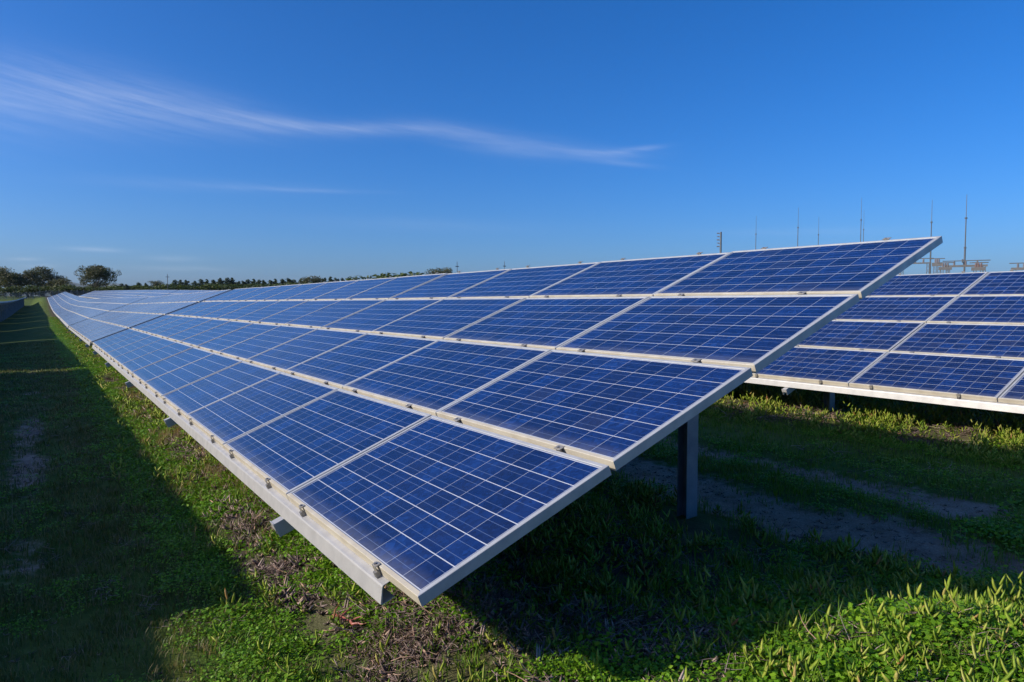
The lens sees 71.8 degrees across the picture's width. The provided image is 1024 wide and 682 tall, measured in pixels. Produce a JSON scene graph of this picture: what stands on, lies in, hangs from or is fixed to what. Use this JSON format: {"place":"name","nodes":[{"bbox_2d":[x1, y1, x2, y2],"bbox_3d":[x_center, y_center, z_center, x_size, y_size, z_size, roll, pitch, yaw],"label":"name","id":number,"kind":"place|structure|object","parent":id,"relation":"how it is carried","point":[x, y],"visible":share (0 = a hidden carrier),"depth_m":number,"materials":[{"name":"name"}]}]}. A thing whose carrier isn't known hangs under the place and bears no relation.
{"place":"outdoors","nodes":[
{"label":"outdoors","id":0,"kind":"place"},
{"bbox_2d":[2,282,128,295],"bbox_3d":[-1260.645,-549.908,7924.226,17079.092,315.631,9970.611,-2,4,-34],"label":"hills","id":1,"kind":"structure","parent":0,"point":[75,284],"depth_m":8393.99,"materials":[{"name":"green plant"}]},
{"bbox_2d":[0,339,333,681],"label":"lane grass","id":2,"kind":"structure","parent":0,"point":[110,508],"depth_m":5.00,"materials":[{"name":"green plant"}]},
{"bbox_2d":[0,296,1023,681],"bbox_3d":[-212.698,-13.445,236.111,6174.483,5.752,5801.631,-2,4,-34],"label":"ground","id":3,"kind":"structure","parent":0,"point":[30,320],"depth_m":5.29,"materials":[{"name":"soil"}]},
{"bbox_2d":[0,301,11,321],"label":"solar table","id":4,"kind":"object","parent":3,"relation":"on","point":[5,312],"visible":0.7,"depth_m":76.73,"materials":[{"name":"blue"}]},
{"bbox_2d":[0,266,14,294],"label":"gum tree","id":5,"kind":"object","parent":3,"relation":"on","point":[3,270],"visible":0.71,"depth_m":251.60,"materials":[{"name":"green plant"}]},
{"bbox_2d":[6,300,16,317],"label":"solar table","id":6,"kind":"object","parent":3,"relation":"on","point":[9,309],"visible":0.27,"depth_m":93.59,"materials":[{"name":"blue"}]},
{"bbox_2d":[1,298,22,310],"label":"solar table","id":7,"kind":"object","parent":3,"relation":"on","point":[18,305],"visible":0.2,"depth_m":127.85,"materials":[{"name":"blue"}]},
{"bbox_2d":[0,271,25,295],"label":"gum tree","id":8,"kind":"object","parent":3,"relation":"on","point":[12,278],"visible":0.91,"depth_m":250.49,"materials":[{"name":"green plant"}]},
{"bbox_2d":[0,286,26,295],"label":"shrub","id":9,"kind":"object","parent":3,"relation":"on","point":[4,290],"visible":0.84,"depth_m":233.88,"materials":[{"name":"green plant"}]},
{"bbox_2d":[12,299,20,313],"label":"solar table","id":10,"kind":"object","parent":3,"relation":"on","point":[14,306],"visible":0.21,"depth_m":110.73,"materials":[{"name":"blue"}]},
{"bbox_2d":[3,288,35,295],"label":"shrub","id":11,"kind":"object","parent":3,"relation":"on","point":[16,291],"visible":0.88,"depth_m":234.16,"materials":[{"name":"green plant"}]},
{"bbox_2d":[11,272,32,288],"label":"gum tree","id":12,"kind":"object","parent":3,"relation":"on","point":[20,281],"visible":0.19,"depth_m":257.96,"materials":[{"name":"green plant"}]},
{"bbox_2d":[11,284,42,296],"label":"shrub","id":13,"kind":"object","parent":3,"relation":"on","point":[29,288],"visible":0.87,"depth_m":237.22,"materials":[{"name":"green plant"}]},
{"bbox_2d":[16,269,43,296],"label":"gum tree","id":14,"kind":"object","parent":3,"relation":"on","point":[33,274],"visible":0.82,"depth_m":256.47,"materials":[{"name":"green plant"}]},
{"bbox_2d":[25,266,58,289],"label":"gum tree","id":15,"kind":"object","parent":3,"relation":"on","point":[42,269],"visible":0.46,"depth_m":269.17,"materials":[{"name":"green plant"}]},
{"bbox_2d":[0,290,88,298],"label":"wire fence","id":16,"kind":"object","parent":3,"relation":"on","point":[49,293],"visible":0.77,"depth_m":219.10,"materials":[{"name":"metal"}]},
{"bbox_2d":[35,287,56,295],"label":"shrub","id":17,"kind":"object","parent":3,"relation":"on","point":[44,289],"visible":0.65,"depth_m":239.87,"materials":[{"name":"green plant"}]},
{"bbox_2d":[36,273,69,288],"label":"gum tree","id":18,"kind":"object","parent":3,"relation":"on","point":[45,276],"visible":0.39,"depth_m":268.81,"materials":[{"name":"green plant"}]},
{"bbox_2d":[41,286,64,293],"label":"shrub","id":19,"kind":"object","parent":3,"relation":"on","point":[53,288],"visible":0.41,"depth_m":242.31,"materials":[{"name":"green plant"}]},
{"bbox_2d":[47,292,66,299],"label":"solar table","id":20,"kind":"object","parent":3,"relation":"on","point":[56,295],"visible":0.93,"depth_m":164.68,"materials":[{"name":"blue"}]},
{"bbox_2d":[48,293,69,301],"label":"solar table","id":21,"kind":"object","parent":3,"relation":"on","point":[59,296],"visible":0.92,"depth_m":147.83,"materials":[{"name":"blue"}]},
{"bbox_2d":[48,294,73,304],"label":"solar table","id":22,"kind":"object","parent":3,"relation":"on","point":[59,299],"visible":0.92,"depth_m":130.54,"materials":[{"name":"blue"}]},
{"bbox_2d":[46,278,77,293],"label":"gum tree","id":23,"kind":"object","parent":3,"relation":"on","point":[59,282],"visible":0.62,"depth_m":255.70,"materials":[{"name":"green plant"}]},
{"bbox_2d":[50,295,78,307],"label":"solar table","id":24,"kind":"object","parent":3,"relation":"on","point":[63,301],"visible":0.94,"depth_m":112.79,"materials":[{"name":"blue"}]},
{"bbox_2d":[53,284,83,293],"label":"shrub","id":25,"kind":"object","parent":3,"relation":"on","point":[66,289],"visible":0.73,"depth_m":242.93,"materials":[{"name":"green plant"}]},
{"bbox_2d":[51,297,86,311],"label":"solar table","id":26,"kind":"object","parent":3,"relation":"on","point":[75,300],"visible":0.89,"depth_m":96.21,"materials":[{"name":"blue"}]},
{"bbox_2d":[53,298,95,314],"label":"solar table","id":27,"kind":"object","parent":3,"relation":"on","point":[64,308],"visible":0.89,"depth_m":78.61,"materials":[{"name":"blue"}]},
{"bbox_2d":[63,286,93,294],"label":"shrub","id":28,"kind":"object","parent":3,"relation":"on","point":[80,288],"visible":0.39,"depth_m":246.13,"materials":[{"name":"green plant"}]},
{"bbox_2d":[55,298,113,319],"bbox_3d":[-38.476,-2.454,63.321,3.895,2.731,20.027,-2,4,-34],"label":"solar table","id":29,"kind":"object","parent":3,"relation":"on","point":[77,308],"visible":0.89,"depth_m":61.28,"materials":[{"name":"blue"}]},
{"bbox_2d":[75,287,95,294],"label":"shrub","id":30,"kind":"object","parent":3,"relation":"on","point":[89,289],"visible":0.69,"depth_m":245.66,"materials":[{"name":"green plant"}]},
{"bbox_2d":[79,291,97,296],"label":"solar table","id":31,"kind":"object","parent":3,"relation":"on","point":[88,293],"visible":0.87,"depth_m":184.00,"materials":[{"name":"blue"}]},
{"bbox_2d":[83,291,102,297],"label":"solar table","id":32,"kind":"object","parent":3,"relation":"on","point":[86,296],"visible":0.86,"depth_m":167.32,"materials":[{"name":"blue"}]},
{"bbox_2d":[75,264,121,287],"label":"spreading tree","id":33,"kind":"object","parent":3,"relation":"on","point":[97,273],"visible":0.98,"depth_m":256.57,"materials":[{"name":"green plant"}]},
{"bbox_2d":[87,290,112,298],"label":"solar table","id":34,"kind":"object","parent":3,"relation":"on","point":[97,294],"visible":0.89,"depth_m":149.82,"materials":[{"name":"blue"}]},
{"bbox_2d":[94,287,110,290],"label":"shrub","id":35,"kind":"object","parent":3,"relation":"on","point":[101,288],"visible":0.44,"depth_m":248.80,"materials":[{"name":"green plant"}]},
{"bbox_2d":[60,297,147,328],"bbox_3d":[-27.090,-1.475,46.192,3.895,2.730,20.027,-2,4,-34],"label":"solar table","id":36,"kind":"object","parent":3,"relation":"on","point":[89,312],"visible":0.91,"depth_m":43.48,"materials":[{"name":"blue"}]},
{"bbox_2d":[93,290,122,298],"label":"solar table","id":37,"kind":"object","parent":3,"relation":"on","point":[106,294],"visible":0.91,"depth_m":132.87,"materials":[{"name":"blue"}]},
{"bbox_2d":[100,290,134,298],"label":"solar table","id":38,"kind":"object","parent":3,"relation":"on","point":[117,294],"visible":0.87,"depth_m":116.91,"materials":[{"name":"blue"}]},
{"bbox_2d":[110,285,134,289],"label":"shrub","id":39,"kind":"object","parent":3,"relation":"on","point":[120,287],"visible":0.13,"depth_m":320.84,"materials":[{"name":"green plant"}]},
{"bbox_2d":[115,290,151,297],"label":"solar table","id":40,"kind":"object","parent":3,"relation":"on","point":[133,293],"visible":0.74,"depth_m":99.01,"materials":[{"name":"blue"}]},
{"bbox_2d":[68,289,230,346],"bbox_3d":[-15.708,-0.577,29.065,3.895,2.754,20.027,-2,3,-34],"label":"solar table","id":41,"kind":"object","parent":3,"relation":"on","point":[89,331],"visible":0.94,"depth_m":25.17,"materials":[{"name":"glass"},{"name":"silicon"},{"name":"aluminium"}]},
{"bbox_2d":[136,285,170,289],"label":"shrub","id":42,"kind":"object","parent":3,"relation":"on","point":[144,287],"visible":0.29,"depth_m":323.12,"materials":[{"name":"green plant"}]},
{"bbox_2d":[132,290,177,297],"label":"solar table","id":43,"kind":"object","parent":3,"relation":"on","point":[153,293],"visible":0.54,"depth_m":82.19,"materials":[{"name":"blue"}]},
{"bbox_2d":[147,280,163,286],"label":"gum tree","id":44,"kind":"object","parent":3,"relation":"on","point":[157,282],"visible":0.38,"depth_m":333.61,"materials":[{"name":"green plant"}]},
{"bbox_2d":[132,284,180,289],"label":"shrub","id":45,"kind":"object","parent":3,"relation":"on","point":[161,287],"visible":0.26,"depth_m":325.23,"materials":[{"name":"green plant"}]},
{"bbox_2d":[147,285,189,289],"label":"shrub","id":46,"kind":"object","parent":3,"relation":"on","point":[183,287],"visible":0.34,"depth_m":324.71,"materials":[{"name":"green plant"}]},
{"bbox_2d":[166,284,195,289],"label":"shrub","id":47,"kind":"object","parent":3,"relation":"on","point":[177,287],"visible":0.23,"depth_m":332.37,"materials":[{"name":"green plant"}]},
{"bbox_2d":[157,283,207,289],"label":"shrub","id":48,"kind":"object","parent":3,"relation":"on","point":[193,288],"visible":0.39,"depth_m":331.72,"materials":[{"name":"green plant"}]},
{"bbox_2d":[167,290,217,294],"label":"solar table","id":49,"kind":"object","parent":3,"relation":"on","point":[184,291],"visible":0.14,"depth_m":68.31,"materials":[{"name":"blue"}]},
{"bbox_2d":[196,279,204,284],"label":"pine tree","id":50,"kind":"object","parent":3,"relation":"on","point":[201,282],"visible":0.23,"depth_m":345.10,"materials":[{"name":"green plant"}]},
{"bbox_2d":[195,283,243,289],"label":"shrub","id":51,"kind":"object","parent":3,"relation":"on","point":[236,285],"visible":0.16,"depth_m":340.86,"materials":[{"name":"green plant"}]},
{"bbox_2d":[215,278,224,284],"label":"pine tree","id":52,"kind":"object","parent":3,"relation":"on","point":[219,281],"visible":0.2,"depth_m":345.67,"materials":[{"name":"green plant"}]},
{"bbox_2d":[204,283,240,289],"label":"shrub","id":53,"kind":"object","parent":3,"relation":"on","point":[215,287],"visible":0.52,"depth_m":335.03,"materials":[{"name":"green plant"}]},
{"bbox_2d":[200,283,250,289],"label":"shrub","id":54,"kind":"object","parent":3,"relation":"on","point":[239,287],"visible":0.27,"depth_m":336.36,"materials":[{"name":"green plant"}]},
{"bbox_2d":[223,277,232,284],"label":"pine tree","id":55,"kind":"object","parent":3,"relation":"on","point":[226,280],"visible":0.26,"depth_m":355.68,"materials":[{"name":"green plant"}]},
{"bbox_2d":[244,284,273,287],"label":"shrub","id":56,"kind":"object","parent":3,"relation":"on","point":[253,286],"visible":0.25,"depth_m":339.26,"materials":[{"name":"green plant"}]},
{"bbox_2d":[251,282,307,286],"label":"shrub","id":57,"kind":"object","parent":3,"relation":"on","point":[274,284],"visible":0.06,"depth_m":345.44,"materials":[{"name":"green plant"}]},
{"bbox_2d":[283,278,293,284],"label":"pine tree","id":58,"kind":"object","parent":3,"relation":"on","point":[288,280],"visible":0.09,"depth_m":355.29,"materials":[{"name":"green plant"}]},
{"bbox_2d":[295,275,322,283],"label":"gum tree","id":59,"kind":"object","parent":3,"relation":"on","point":[312,279],"visible":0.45,"depth_m":352.39,"materials":[{"name":"green plant"}]},
{"bbox_2d":[332,603,365,624],"bbox_3d":[-0.823,1.393,3.574,0.096,0.062,0.244,-2,4,-34],"label":"red branch","id":60,"kind":"object","parent":3,"relation":"on","point":[342,617],"visible":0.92,"depth_m":3.57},
{"bbox_2d":[345,274,379,280],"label":"shrub","id":61,"kind":"object","parent":3,"relation":"on","point":[353,277],"visible":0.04,"depth_m":259.03,"materials":[{"name":"green plant"}]},
{"bbox_2d":[375,272,406,278],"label":"shrub","id":62,"kind":"object","parent":3,"relation":"on","point":[387,275],"visible":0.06,"depth_m":247.38,"materials":[{"name":"green plant"}]},
{"bbox_2d":[393,271,423,275],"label":"shrub","id":63,"kind":"object","parent":3,"relation":"on","point":[410,272],"visible":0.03,"depth_m":264.50,"materials":[{"name":"green plant"}]},
{"bbox_2d":[423,267,446,273],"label":"gum tree","id":64,"kind":"object","parent":3,"relation":"on","point":[437,271],"visible":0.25,"depth_m":246.70,"materials":[{"name":"green plant"}]},
{"bbox_2d":[440,267,452,273],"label":"gum tree","id":65,"kind":"object","parent":3,"relation":"on","point":[449,270],"visible":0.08,"depth_m":252.32,"materials":[{"name":"green plant"}]},
{"bbox_2d":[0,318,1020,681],"bbox_3d":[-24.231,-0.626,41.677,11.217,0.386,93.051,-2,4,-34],"label":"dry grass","id":66,"kind":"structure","parent":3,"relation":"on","point":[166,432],"depth_m":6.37,"materials":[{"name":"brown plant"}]},
{"bbox_2d":[0,321,1023,681],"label":"dead stems","id":67,"kind":"object","parent":3,"relation":"on","point":[412,625],"visible":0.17,"depth_m":3.61,"materials":[{"name":"brown plant"}]},
{"bbox_2d":[0,317,1023,681],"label":"clover","id":68,"kind":"object","parent":3,"relation":"on","point":[838,661],"visible":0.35,"depth_m":3.85,"materials":[{"name":"green plant"}]},
{"bbox_2d":[92,236,942,606],"bbox_3d":[-4.321,0.288,11.928,3.895,2.754,20.027,-2,4,-34],"label":"solar table","id":69,"kind":"object","parent":3,"relation":"on","point":[422,440],"visible":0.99,"depth_m":4.69,"materials":[{"name":"glass"},{"name":"silicon"},{"name":"aluminium"}]},
{"bbox_2d":[53,318,1023,681],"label":"ice plant cover","id":70,"kind":"object","parent":3,"relation":"on","point":[801,398],"visible":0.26,"depth_m":4.29,"materials":[{"name":"green plant"}]},
{"bbox_2d":[717,232,721,252],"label":"power pole","id":71,"kind":"object","parent":3,"relation":"on","point":[720,243],"visible":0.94,"depth_m":133.41,"materials":[{"name":"metal"}]},
{"bbox_2d":[860,200,861,241],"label":"lightning mast","id":72,"kind":"object","parent":3,"relation":"on","point":[860,220],"visible":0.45,"depth_m":133.70,"materials":[{"name":"metal"}]},
{"bbox_2d":[744,269,1023,413],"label":"solar table","id":73,"kind":"object","parent":3,"relation":"on","point":[953,339],"visible":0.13,"depth_m":9.47,"materials":[{"name":"glass"},{"name":"silicon"},{"name":"aluminium"}]},
{"bbox_2d":[900,258,930,274],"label":"busbar gantry","id":74,"kind":"object","parent":3,"relation":"on","point":[923,262],"visible":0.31,"depth_m":104.95,"materials":[{"name":"metal"}]},
{"bbox_2d":[929,216,932,273],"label":"lightning mast","id":75,"kind":"object","parent":3,"relation":"on","point":[931,222],"visible":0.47,"depth_m":109.64,"materials":[{"name":"metal"}]},
{"bbox_2d":[930,258,944,273],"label":"busbar gantry","id":76,"kind":"object","parent":3,"relation":"on","point":[935,263],"visible":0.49,"depth_m":100.73,"materials":[{"name":"metal"}]},
{"bbox_2d":[937,262,954,272],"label":"busbar gantry","id":77,"kind":"object","parent":3,"relation":"on","point":[947,268],"visible":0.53,"depth_m":95.14,"materials":[{"name":"metal"}]},
{"bbox_2d":[962,199,967,270],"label":"lightning mast","id":78,"kind":"object","parent":3,"relation":"on","point":[966,217],"visible":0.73,"depth_m":100.49,"materials":[{"name":"metal"}]},
{"bbox_2d":[943,260,988,271],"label":"busbar gantry","id":79,"kind":"object","parent":3,"relation":"on","point":[966,265],"visible":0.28,"depth_m":97.18,"materials":[{"name":"metal"}]},
{"bbox_2d":[970,262,988,271],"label":"busbar gantry","id":80,"kind":"object","parent":3,"relation":"on","point":[976,269],"visible":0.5,"depth_m":91.44,"materials":[{"name":"metal"}]},
{"bbox_2d":[1009,263,1023,269],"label":"busbar gantry","id":81,"kind":"object","parent":3,"relation":"on","point":[1019,268],"visible":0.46,"depth_m":94.00,"materials":[{"name":"metal"}]},
{"bbox_2d":[0,0,1023,287],"label":"sky","id":82,"kind":"structure","parent":0,"point":[144,140],"materials":[{"name":"blue"}]}
]}

